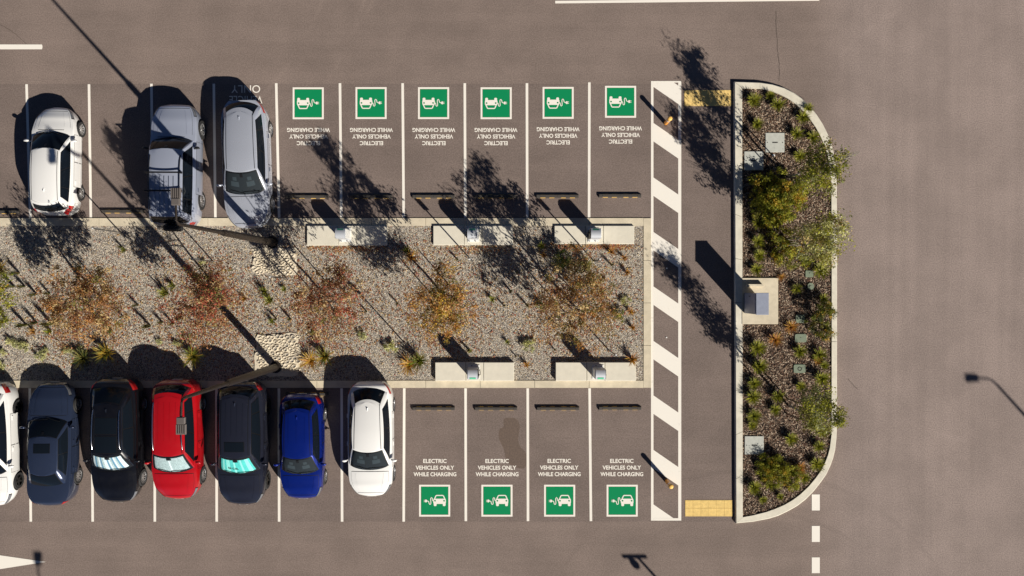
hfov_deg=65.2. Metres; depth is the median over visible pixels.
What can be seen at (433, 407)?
wheel stop
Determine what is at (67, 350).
ground cover plant
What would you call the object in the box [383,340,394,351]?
ground cover plant
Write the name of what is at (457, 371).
charger plinth
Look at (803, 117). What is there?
tussock
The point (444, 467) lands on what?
bay lettering
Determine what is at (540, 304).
bush
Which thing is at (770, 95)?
tussock
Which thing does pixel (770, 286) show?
cabinet slab
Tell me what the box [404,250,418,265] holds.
grass tuft
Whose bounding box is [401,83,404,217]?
bay line
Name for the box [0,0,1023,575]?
asphalt road
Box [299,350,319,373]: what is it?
flax clump
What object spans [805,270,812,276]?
valve lid
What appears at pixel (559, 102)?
charging symbol
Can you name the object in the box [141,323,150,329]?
grass tuft
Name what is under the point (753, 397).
tussock
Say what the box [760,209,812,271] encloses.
bush
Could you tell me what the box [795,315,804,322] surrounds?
valve lid
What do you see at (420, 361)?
flax clump
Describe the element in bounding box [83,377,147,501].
parked car
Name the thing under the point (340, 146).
bay line
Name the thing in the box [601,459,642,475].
bay lettering
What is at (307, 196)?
wheel stop
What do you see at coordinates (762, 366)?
tussock
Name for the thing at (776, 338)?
tussock
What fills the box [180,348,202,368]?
flax clump
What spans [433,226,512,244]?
charger plinth
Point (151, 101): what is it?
bay line
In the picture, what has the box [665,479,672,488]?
bollard
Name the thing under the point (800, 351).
tussock
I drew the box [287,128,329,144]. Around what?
bay lettering
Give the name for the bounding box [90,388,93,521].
bay line
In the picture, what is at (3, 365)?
ground cover plant
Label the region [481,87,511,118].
charging symbol
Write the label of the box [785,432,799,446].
tussock
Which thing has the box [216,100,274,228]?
parked car
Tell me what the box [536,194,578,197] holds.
wheel stop
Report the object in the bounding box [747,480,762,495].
tussock
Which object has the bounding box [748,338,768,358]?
tussock
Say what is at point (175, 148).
parked car
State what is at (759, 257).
tussock
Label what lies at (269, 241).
street lamp
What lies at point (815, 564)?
lane dash
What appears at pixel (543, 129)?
bay lettering
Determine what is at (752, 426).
tussock
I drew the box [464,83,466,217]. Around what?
bay line
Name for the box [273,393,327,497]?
parked car
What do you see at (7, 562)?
lane arrow
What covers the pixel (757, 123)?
tussock
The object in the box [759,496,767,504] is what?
tussock
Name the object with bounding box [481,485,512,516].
charging symbol
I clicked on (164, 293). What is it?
grass tuft
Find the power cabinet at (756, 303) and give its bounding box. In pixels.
[744,293,768,314]
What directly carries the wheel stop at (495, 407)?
on the parking bay surface
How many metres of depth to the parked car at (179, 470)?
30.79 m
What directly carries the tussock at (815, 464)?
on the bark mulch
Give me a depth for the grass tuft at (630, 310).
31.80 m
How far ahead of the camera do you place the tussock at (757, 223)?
31.65 m
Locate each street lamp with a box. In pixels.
[170,188,277,247]
[176,361,281,434]
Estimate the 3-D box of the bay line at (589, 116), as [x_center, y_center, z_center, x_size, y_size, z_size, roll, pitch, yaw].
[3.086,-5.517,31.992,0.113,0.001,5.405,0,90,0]
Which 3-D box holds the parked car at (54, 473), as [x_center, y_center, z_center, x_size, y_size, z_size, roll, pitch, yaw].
[-18.006,6.073,31.298,2.140,1.404,4.760,0,90,0]
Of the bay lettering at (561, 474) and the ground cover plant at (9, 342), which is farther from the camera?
the bay lettering at (561, 474)
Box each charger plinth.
[307,226,387,245]
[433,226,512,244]
[435,362,513,380]
[554,226,633,243]
[555,362,635,380]
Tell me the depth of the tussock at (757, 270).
31.69 m
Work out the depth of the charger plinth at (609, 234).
31.87 m
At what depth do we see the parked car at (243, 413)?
30.73 m
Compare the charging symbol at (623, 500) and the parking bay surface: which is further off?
the parking bay surface
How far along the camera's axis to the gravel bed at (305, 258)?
31.99 m
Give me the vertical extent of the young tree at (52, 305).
4.226 m
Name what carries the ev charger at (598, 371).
on the charger plinth at (582, 371)
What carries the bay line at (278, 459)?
on the parking bay surface
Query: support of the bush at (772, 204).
on the bark mulch
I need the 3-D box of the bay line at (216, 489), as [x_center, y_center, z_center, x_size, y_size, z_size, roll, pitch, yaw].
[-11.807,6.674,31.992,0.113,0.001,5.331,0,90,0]
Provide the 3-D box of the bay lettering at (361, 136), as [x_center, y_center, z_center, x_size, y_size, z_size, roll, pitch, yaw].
[-5.618,-6.053,31.992,1.712,0.001,0.695,0,90,0]
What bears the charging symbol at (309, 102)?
on the parking bay surface
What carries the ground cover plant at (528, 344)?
on the gravel bed at (305, 258)
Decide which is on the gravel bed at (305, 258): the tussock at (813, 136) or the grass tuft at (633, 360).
the grass tuft at (633, 360)
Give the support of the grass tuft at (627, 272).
on the gravel bed at (305, 258)
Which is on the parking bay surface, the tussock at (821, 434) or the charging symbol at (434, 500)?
the charging symbol at (434, 500)
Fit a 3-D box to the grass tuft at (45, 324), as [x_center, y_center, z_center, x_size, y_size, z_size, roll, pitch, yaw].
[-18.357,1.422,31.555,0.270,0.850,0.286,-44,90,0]
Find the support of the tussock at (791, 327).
on the bark mulch
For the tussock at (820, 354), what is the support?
on the bark mulch
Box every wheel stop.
[0,210,19,213]
[101,209,143,212]
[285,392,327,395]
[286,195,328,198]
[350,195,391,198]
[412,195,454,197]
[412,406,454,409]
[474,195,516,197]
[475,406,516,409]
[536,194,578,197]
[537,406,578,409]
[598,194,640,197]
[598,406,640,409]
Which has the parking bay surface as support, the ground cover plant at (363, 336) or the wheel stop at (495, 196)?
the wheel stop at (495, 196)
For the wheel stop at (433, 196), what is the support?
on the parking bay surface
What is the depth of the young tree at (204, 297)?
28.15 m
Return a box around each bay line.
[25,84,31,217]
[28,388,31,521]
[88,84,91,217]
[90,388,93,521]
[150,84,152,123]
[153,481,155,521]
[213,84,216,217]
[215,389,217,521]
[275,83,279,217]
[278,388,279,521]
[339,83,342,217]
[340,388,342,521]
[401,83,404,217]
[402,388,405,521]
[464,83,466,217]
[464,388,466,520]
[526,83,527,217]
[526,388,528,520]
[588,82,590,217]
[588,388,591,520]
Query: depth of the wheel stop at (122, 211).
31.89 m
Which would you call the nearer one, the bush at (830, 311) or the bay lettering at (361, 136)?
the bush at (830, 311)
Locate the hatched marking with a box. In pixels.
[651,81,680,520]
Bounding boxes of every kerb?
[0,218,650,387]
[733,82,836,522]
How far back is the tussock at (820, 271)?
31.66 m
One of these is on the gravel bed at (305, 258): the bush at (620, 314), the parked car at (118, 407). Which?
the bush at (620, 314)
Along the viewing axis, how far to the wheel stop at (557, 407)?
31.89 m
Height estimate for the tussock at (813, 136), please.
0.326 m
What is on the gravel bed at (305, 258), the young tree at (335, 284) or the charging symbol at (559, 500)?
the young tree at (335, 284)
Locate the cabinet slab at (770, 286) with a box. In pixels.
[742,278,777,323]
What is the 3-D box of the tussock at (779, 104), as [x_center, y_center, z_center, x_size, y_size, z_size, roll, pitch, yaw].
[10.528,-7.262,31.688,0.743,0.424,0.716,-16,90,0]
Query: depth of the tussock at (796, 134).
31.66 m
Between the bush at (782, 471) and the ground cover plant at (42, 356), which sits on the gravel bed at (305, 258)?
the ground cover plant at (42, 356)
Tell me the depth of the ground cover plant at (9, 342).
31.82 m
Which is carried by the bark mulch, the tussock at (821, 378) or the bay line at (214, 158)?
the tussock at (821, 378)
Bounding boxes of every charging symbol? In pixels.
[293,87,323,118]
[355,87,386,118]
[418,87,448,118]
[419,485,449,516]
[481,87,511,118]
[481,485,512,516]
[543,87,573,118]
[544,485,574,516]
[605,86,635,117]
[607,485,637,516]
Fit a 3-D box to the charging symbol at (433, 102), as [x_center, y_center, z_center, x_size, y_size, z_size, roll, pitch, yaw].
[-3.134,-7.389,31.988,1.244,0.009,1.273,0,90,0]
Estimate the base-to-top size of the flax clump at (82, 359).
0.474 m
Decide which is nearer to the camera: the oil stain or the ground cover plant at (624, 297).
the ground cover plant at (624, 297)
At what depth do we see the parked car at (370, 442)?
30.88 m
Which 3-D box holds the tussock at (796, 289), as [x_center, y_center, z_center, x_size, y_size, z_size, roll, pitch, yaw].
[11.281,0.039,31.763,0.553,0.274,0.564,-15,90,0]
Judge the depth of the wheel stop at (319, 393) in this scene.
31.96 m
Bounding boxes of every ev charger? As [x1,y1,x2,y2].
[335,228,350,241]
[466,228,478,241]
[467,365,480,378]
[587,228,600,241]
[592,365,605,378]
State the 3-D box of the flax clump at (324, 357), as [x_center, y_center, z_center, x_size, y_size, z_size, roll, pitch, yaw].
[-7.450,2.735,31.644,1.034,0.672,1.074,0,90,0]
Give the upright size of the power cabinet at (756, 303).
1.647 m
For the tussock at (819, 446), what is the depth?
31.69 m
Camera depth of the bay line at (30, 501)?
31.99 m
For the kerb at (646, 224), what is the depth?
31.96 m
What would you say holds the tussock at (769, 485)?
on the bark mulch
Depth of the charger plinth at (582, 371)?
31.79 m
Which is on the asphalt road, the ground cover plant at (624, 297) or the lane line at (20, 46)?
the lane line at (20, 46)
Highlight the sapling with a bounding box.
[0,266,19,327]
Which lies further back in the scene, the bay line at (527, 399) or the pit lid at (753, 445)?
the bay line at (527, 399)
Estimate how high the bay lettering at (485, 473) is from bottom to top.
0.001 m
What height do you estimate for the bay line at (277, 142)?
0.001 m
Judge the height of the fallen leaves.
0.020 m
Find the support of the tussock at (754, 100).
on the bark mulch
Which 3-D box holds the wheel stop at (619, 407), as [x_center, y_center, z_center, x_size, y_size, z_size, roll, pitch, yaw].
[4.307,4.797,31.942,1.700,0.108,0.153,0,90,0]
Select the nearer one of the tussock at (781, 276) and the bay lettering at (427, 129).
the tussock at (781, 276)
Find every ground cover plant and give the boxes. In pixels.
[0,360,5,371]
[5,336,14,345]
[12,341,21,348]
[18,342,29,352]
[33,350,47,362]
[63,347,76,353]
[358,331,367,339]
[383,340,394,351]
[521,340,534,352]
[620,296,631,304]
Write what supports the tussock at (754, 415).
on the bark mulch
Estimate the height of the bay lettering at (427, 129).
0.001 m
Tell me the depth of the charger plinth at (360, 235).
31.87 m
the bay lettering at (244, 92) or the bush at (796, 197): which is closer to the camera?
the bush at (796, 197)
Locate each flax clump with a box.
[68,348,91,369]
[92,342,115,362]
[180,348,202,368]
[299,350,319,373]
[312,344,334,369]
[400,352,417,376]
[406,350,429,374]
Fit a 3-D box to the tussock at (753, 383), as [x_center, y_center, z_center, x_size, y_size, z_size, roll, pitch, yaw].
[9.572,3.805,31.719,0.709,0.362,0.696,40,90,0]
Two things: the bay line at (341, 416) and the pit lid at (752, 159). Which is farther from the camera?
the bay line at (341, 416)
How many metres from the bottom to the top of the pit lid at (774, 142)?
0.075 m
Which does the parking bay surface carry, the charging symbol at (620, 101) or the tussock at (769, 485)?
the charging symbol at (620, 101)
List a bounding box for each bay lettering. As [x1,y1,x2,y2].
[229,85,261,102]
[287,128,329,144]
[350,128,392,144]
[412,128,454,144]
[414,459,455,475]
[475,128,516,144]
[476,459,517,475]
[537,127,578,143]
[538,459,580,475]
[599,126,641,143]
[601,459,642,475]
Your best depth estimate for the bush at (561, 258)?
31.48 m
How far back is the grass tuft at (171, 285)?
31.72 m
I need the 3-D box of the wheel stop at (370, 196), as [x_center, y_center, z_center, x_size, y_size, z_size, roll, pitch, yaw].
[-5.629,-3.646,31.942,1.700,0.108,0.153,0,90,0]
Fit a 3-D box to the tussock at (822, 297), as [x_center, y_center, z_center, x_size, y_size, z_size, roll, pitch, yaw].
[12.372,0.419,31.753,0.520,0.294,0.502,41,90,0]
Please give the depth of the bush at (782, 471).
31.57 m
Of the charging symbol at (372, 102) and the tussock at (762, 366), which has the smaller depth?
the tussock at (762, 366)
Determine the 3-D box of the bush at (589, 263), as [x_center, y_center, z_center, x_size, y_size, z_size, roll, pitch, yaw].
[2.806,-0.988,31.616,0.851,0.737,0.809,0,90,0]
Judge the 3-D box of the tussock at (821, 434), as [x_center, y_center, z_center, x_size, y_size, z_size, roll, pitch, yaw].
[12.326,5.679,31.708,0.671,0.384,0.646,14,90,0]
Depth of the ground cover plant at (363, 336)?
31.84 m
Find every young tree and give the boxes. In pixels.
[34,263,131,353]
[158,255,243,352]
[289,247,373,344]
[402,257,479,344]
[526,239,621,355]
[786,208,855,274]
[787,136,859,202]
[788,381,849,437]
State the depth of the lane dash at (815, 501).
31.99 m
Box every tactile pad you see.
[684,90,731,105]
[685,500,731,515]
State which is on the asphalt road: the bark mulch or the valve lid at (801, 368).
the bark mulch
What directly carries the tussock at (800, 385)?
on the bark mulch
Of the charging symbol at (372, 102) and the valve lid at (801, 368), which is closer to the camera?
the valve lid at (801, 368)
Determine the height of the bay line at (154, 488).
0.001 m
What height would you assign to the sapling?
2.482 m
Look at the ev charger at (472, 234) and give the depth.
30.88 m
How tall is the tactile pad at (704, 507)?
0.016 m
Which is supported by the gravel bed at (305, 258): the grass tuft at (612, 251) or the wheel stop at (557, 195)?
the grass tuft at (612, 251)
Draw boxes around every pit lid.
[744,151,762,169]
[744,436,763,453]
[765,133,783,151]
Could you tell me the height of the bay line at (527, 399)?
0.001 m
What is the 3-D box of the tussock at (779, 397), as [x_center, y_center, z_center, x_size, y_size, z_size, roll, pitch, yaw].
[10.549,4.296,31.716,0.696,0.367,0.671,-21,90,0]
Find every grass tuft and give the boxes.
[13,322,26,327]
[26,321,37,325]
[38,321,50,326]
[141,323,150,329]
[157,287,169,299]
[166,281,175,290]
[257,287,267,297]
[262,293,273,306]
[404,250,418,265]
[607,247,616,256]
[624,268,631,276]
[625,352,639,365]
[627,306,633,316]
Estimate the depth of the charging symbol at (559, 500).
31.99 m
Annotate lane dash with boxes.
[812,494,819,509]
[812,526,819,541]
[812,557,819,572]
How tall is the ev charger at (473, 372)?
1.040 m
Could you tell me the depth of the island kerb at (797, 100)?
31.85 m
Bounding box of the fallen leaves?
[0,225,643,379]
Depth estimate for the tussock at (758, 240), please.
31.65 m
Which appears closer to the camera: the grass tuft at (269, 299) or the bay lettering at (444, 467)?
the grass tuft at (269, 299)
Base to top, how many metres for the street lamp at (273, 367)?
9.230 m
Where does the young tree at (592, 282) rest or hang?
on the gravel bed at (305, 258)
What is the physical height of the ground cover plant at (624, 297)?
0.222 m
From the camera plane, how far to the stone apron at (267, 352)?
31.95 m
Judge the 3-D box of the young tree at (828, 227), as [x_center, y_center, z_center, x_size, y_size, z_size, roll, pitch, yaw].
[11.043,-1.651,29.426,2.045,5.052,2.337,0,90,0]
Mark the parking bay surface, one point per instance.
(120, 126)
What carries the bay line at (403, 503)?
on the parking bay surface
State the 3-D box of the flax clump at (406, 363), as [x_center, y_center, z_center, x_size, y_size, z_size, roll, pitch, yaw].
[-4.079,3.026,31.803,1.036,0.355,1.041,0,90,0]
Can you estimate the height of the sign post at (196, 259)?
2.170 m
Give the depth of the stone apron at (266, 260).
31.94 m
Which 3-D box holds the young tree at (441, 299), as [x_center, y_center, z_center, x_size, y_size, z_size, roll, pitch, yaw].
[-2.571,0.479,29.166,2.847,5.733,3.330,0,90,0]
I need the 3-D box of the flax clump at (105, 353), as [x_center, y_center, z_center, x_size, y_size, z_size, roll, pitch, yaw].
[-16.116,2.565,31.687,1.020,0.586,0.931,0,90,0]
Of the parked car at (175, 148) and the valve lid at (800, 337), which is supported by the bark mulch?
the valve lid at (800, 337)
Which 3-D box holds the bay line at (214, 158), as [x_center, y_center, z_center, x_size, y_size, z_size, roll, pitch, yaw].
[-11.887,-5.480,31.992,0.102,0.001,5.374,-1,90,0]
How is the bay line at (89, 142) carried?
on the parking bay surface
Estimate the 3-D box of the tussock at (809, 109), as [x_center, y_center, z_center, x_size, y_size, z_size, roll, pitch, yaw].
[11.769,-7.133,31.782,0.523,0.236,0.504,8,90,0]
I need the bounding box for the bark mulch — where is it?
[742,89,831,516]
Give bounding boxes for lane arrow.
[0,555,42,568]
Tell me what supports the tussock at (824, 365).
on the bark mulch
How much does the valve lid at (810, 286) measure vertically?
0.070 m
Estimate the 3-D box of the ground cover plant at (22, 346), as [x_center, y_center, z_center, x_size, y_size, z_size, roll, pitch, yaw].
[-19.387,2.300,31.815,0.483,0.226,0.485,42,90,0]
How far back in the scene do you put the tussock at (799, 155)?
31.70 m
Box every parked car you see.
[0,381,23,504]
[20,381,82,504]
[23,107,85,215]
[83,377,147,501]
[142,105,205,231]
[144,378,206,498]
[210,380,270,504]
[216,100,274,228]
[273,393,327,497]
[342,380,396,495]
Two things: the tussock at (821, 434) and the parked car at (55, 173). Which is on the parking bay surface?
the parked car at (55, 173)
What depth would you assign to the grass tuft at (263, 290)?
31.70 m
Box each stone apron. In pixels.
[251,247,296,275]
[254,333,300,376]
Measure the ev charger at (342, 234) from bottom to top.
1.040 m
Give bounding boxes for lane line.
[0,44,41,48]
[555,0,818,2]
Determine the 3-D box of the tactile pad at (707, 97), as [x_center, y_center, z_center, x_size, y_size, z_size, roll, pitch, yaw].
[7.841,-7.591,31.986,1.902,0.016,0.634,0,90,0]
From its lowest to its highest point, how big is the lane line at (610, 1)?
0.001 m
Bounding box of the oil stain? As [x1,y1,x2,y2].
[499,418,525,468]
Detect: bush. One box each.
[536,299,545,309]
[551,248,576,270]
[576,254,593,270]
[613,307,624,322]
[746,166,808,231]
[754,452,805,491]
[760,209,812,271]
[778,180,807,210]
[804,300,838,341]
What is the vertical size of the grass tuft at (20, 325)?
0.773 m
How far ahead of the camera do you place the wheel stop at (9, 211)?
31.91 m
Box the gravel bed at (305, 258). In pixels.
[0,226,643,381]
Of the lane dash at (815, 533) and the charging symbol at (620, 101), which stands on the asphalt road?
the lane dash at (815, 533)
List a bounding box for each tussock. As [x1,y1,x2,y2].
[744,389,761,406]
[746,407,762,423]
[747,92,763,107]
[747,378,762,390]
[747,421,757,430]
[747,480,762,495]
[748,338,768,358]
[750,262,765,277]
[751,117,764,130]
[751,234,766,248]
[752,216,765,229]
[752,358,768,375]
[753,248,766,261]
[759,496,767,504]
[765,480,776,490]
[766,91,774,99]
[768,332,783,347]
[769,404,781,416]
[771,96,786,112]
[772,390,787,404]
[777,493,784,500]
[778,273,785,281]
[784,320,799,335]
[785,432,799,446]
[791,127,806,140]
[791,284,802,294]
[793,149,806,162]
[793,345,807,359]
[796,110,811,124]
[796,380,806,392]
[797,462,808,476]
[799,473,812,484]
[804,102,814,112]
[806,129,820,143]
[810,457,825,474]
[812,264,830,279]
[812,347,827,362]
[813,440,827,454]
[814,371,831,386]
[818,425,831,437]
[819,293,829,302]
[820,360,829,369]
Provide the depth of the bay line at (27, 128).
31.99 m
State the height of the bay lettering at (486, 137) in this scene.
0.001 m
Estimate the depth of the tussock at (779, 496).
31.76 m
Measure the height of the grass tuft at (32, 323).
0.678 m
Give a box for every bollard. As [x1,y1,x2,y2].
[664,116,671,124]
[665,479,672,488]
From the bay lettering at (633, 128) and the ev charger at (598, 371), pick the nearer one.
the ev charger at (598, 371)
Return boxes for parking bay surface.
[0,84,733,521]
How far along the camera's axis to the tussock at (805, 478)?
31.69 m
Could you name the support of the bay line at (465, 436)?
on the parking bay surface
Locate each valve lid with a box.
[793,364,805,372]
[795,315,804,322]
[795,334,806,341]
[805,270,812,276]
[807,283,813,289]
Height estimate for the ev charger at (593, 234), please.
1.040 m
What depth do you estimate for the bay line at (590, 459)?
31.99 m
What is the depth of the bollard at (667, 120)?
31.29 m
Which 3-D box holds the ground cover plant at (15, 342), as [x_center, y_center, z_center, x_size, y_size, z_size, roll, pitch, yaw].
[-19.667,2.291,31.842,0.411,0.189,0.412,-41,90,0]
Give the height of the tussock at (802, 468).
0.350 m

